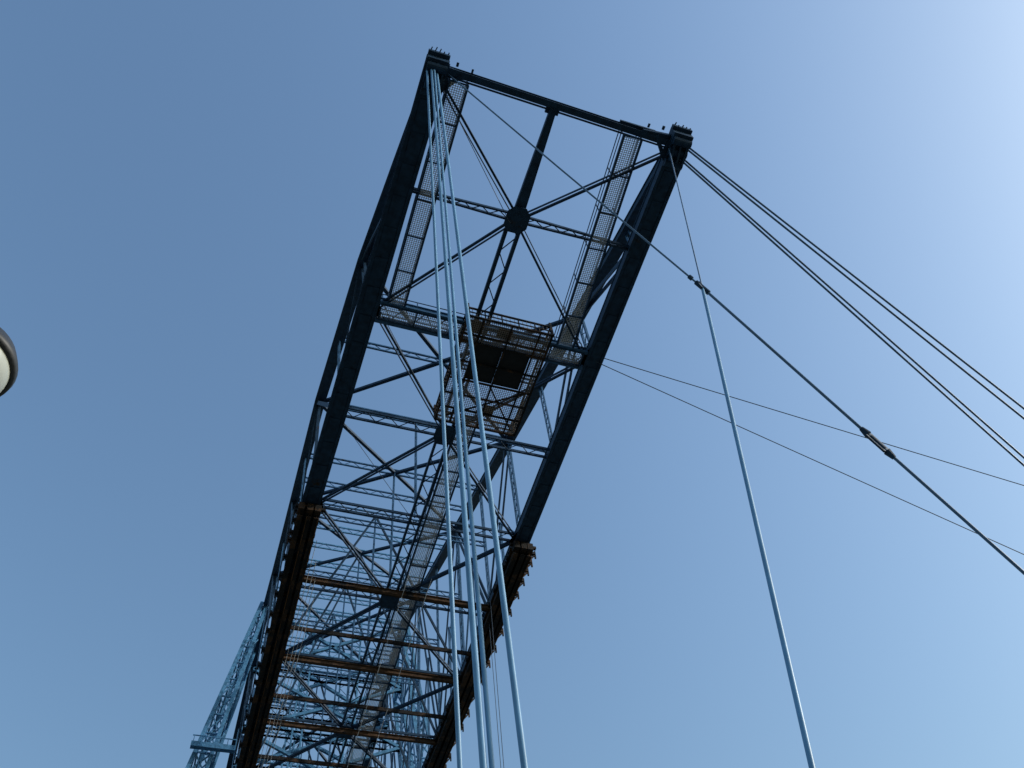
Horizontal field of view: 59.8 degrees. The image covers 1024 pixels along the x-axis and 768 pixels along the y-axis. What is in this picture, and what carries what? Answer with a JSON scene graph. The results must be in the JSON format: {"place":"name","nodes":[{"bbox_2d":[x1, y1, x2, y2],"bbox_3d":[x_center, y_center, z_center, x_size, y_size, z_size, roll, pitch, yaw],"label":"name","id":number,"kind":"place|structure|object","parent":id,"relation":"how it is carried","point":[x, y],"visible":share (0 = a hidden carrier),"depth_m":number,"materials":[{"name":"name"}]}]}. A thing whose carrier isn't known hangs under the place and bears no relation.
{"place":"outdoors","nodes":[
{"label":"outdoors","id":0,"kind":"place"},
{"bbox_2d":[235,523,442,767],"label":"top cross beams","id":1,"kind":"structure","parent":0,"point":[360,568],"depth_m":91.34,"materials":[{"name":"metal"}]},
{"bbox_2d":[267,575,490,744],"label":"traveller cross beams","id":2,"kind":"structure","parent":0,"point":[368,668],"depth_m":65.61,"materials":[{"name":"brown metal"}]},
{"bbox_2d":[234,501,535,767],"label":"traveller rails","id":3,"kind":"object","parent":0,"point":[517,558],"visible":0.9,"depth_m":64.01,"materials":[{"name":"black metal"}]},
{"bbox_2d":[258,541,431,767],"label":"haulage ropes","id":4,"kind":"object","parent":3,"relation":"attached to","point":[297,660],"visible":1,"depth_m":64.04,"materials":[{"name":"black metal"}]},
{"bbox_2d":[245,517,530,767],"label":"rail edges","id":5,"kind":"object","parent":3,"relation":"attached to","point":[289,632],"visible":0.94,"depth_m":62.89,"materials":[{"name":"black metal"}]},
{"bbox_2d":[241,54,692,767],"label":"bottom chords","id":6,"kind":"object","parent":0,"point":[413,148],"visible":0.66,"depth_m":51.56,"materials":[{"name":"black metal"}]},
{"bbox_2d":[232,230,630,767],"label":"truss web members","id":7,"kind":"object","parent":6,"relation":"on","point":[461,621],"visible":0.48,"depth_m":74.69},
{"bbox_2d":[226,115,659,767],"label":"truss chords and diagonals","id":8,"kind":"object","parent":7,"relation":"on","point":[612,259],"visible":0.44,"depth_m":66.76,"materials":[{"name":"blue paint"}]},
{"bbox_2d":[256,287,572,767],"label":"top lateral bracing","id":9,"kind":"object","parent":8,"relation":"attached to","point":[383,381],"visible":0.45,"depth_m":77.54,"materials":[{"name":"black metal"}]},
{"bbox_2d":[260,340,530,767],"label":"sway frames","id":10,"kind":"structure","parent":9,"relation":"attached to","point":[392,515],"depth_m":75.18,"materials":[{"name":"blue paint"}]},
{"bbox_2d":[374,297,587,369],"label":"cross gantry beams","id":11,"kind":"structure","parent":6,"relation":"attached to","point":[423,310],"depth_m":51.47,"materials":[{"name":"black metal"}]},
{"bbox_2d":[343,78,642,765],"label":"walkway frames","id":12,"kind":"structure","parent":6,"relation":"on","point":[416,199],"depth_m":51.21,"materials":[{"name":"blue paint"}]},
{"bbox_2d":[433,303,553,436],"bbox_3d":[-1.205,-0.693,53.194,5.190,1.600,7.440,13,-60,-13],"label":"cage frame","id":13,"kind":"object","parent":6,"relation":"on","point":[447,377],"visible":0.8,"depth_m":52.45,"materials":[{"name":"black metal"}]},
{"bbox_2d":[320,74,671,738],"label":"gusset plates","id":14,"kind":"object","parent":6,"relation":"on","point":[518,217],"visible":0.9,"depth_m":48.68,"materials":[{"name":"blue paint"}]},
{"bbox_2d":[348,81,639,765],"bbox_3d":[-7.911,14.006,62.090,12.342,0.064,68.148,13,-60,-13],"label":"walkway mesh","id":15,"kind":"object","parent":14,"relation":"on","point":[390,649],"visible":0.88,"depth_m":51.20,"materials":[{"name":"grey metal"}]},
{"bbox_2d":[420,47,693,170],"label":"tip anchor brackets","id":16,"kind":"object","parent":6,"relation":"attached to","point":[438,61],"visible":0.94,"depth_m":46.52,"materials":[{"name":"black metal"}]},
{"bbox_2d":[448,74,1023,574],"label":"guy cables","id":17,"kind":"object","parent":16,"relation":"attached to","point":[772,238],"visible":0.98,"depth_m":43.93,"materials":[{"name":"black metal"}]},
{"bbox_2d":[687,275,895,459],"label":"cable clamps","id":18,"kind":"object","parent":17,"relation":"attached to","point":[879,444],"visible":1,"depth_m":28.68,"materials":[{"name":"black metal"}]},
{"bbox_2d":[426,69,815,767],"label":"anchor cables","id":19,"kind":"object","parent":6,"relation":"hanging from","point":[458,405],"visible":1,"depth_m":19.48,"materials":[{"name":"paint"}]},
{"bbox_2d":[266,66,668,767],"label":"bottom lateral bracing","id":20,"kind":"object","parent":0,"point":[552,108],"visible":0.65,"depth_m":55.02,"materials":[{"name":"black metal"}]},
{"bbox_2d":[471,319,513,417],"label":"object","id":21,"kind":"object","parent":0,"point":[497,336],"visible":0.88,"depth_m":51.07,"materials":[{"name":"grey metal"}]},
{"bbox_2d":[437,309,549,433],"bbox_3d":[-1.192,-0.612,53.066,5.084,1.002,7.334,13,-60,-13],"label":"cage mesh","id":22,"kind":"object","parent":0,"point":[519,413],"visible":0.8,"depth_m":52.85,"materials":[{"name":"black metal"}]},
{"bbox_2d":[466,345,529,389],"bbox_3d":[-0.849,-1.005,52.349,3.300,0.050,2.450,13,-60,-13],"label":"cage trapdoor","id":23,"kind":"object","parent":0,"point":[492,357],"visible":0.96,"depth_m":52.35,"materials":[{"name":"black metal"}]},
{"bbox_2d":[0,0,1023,767],"label":"sky","id":24,"kind":"structure","parent":0,"point":[191,190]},
{"label":"ground","id":25,"kind":"structure","parent":0,"visible":0},
{"bbox_2d":[340,88,1023,766],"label":"stay wires","id":26,"kind":"object","parent":25,"relation":"attached to","point":[712,414],"visible":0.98,"depth_m":52.50,"materials":[{"name":"metal"}]},
{"label":"road","id":27,"kind":"structure","parent":0,"visible":0},
{"bbox_2d":[0,327,17,396],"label":"street lamp","id":28,"kind":"object","parent":27,"relation":"on","point":[8,366],"visible":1,"depth_m":5.50,"materials":[{"name":"metal"}]},
{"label":"tower footings","id":29,"kind":"object","parent":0,"visible":0},
{"bbox_2d":[185,601,430,767],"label":"tower lattice","id":30,"kind":"object","parent":29,"relation":"on","point":[217,746],"visible":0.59,"depth_m":90.59,"materials":[{"name":"blue paint"}]}
]}

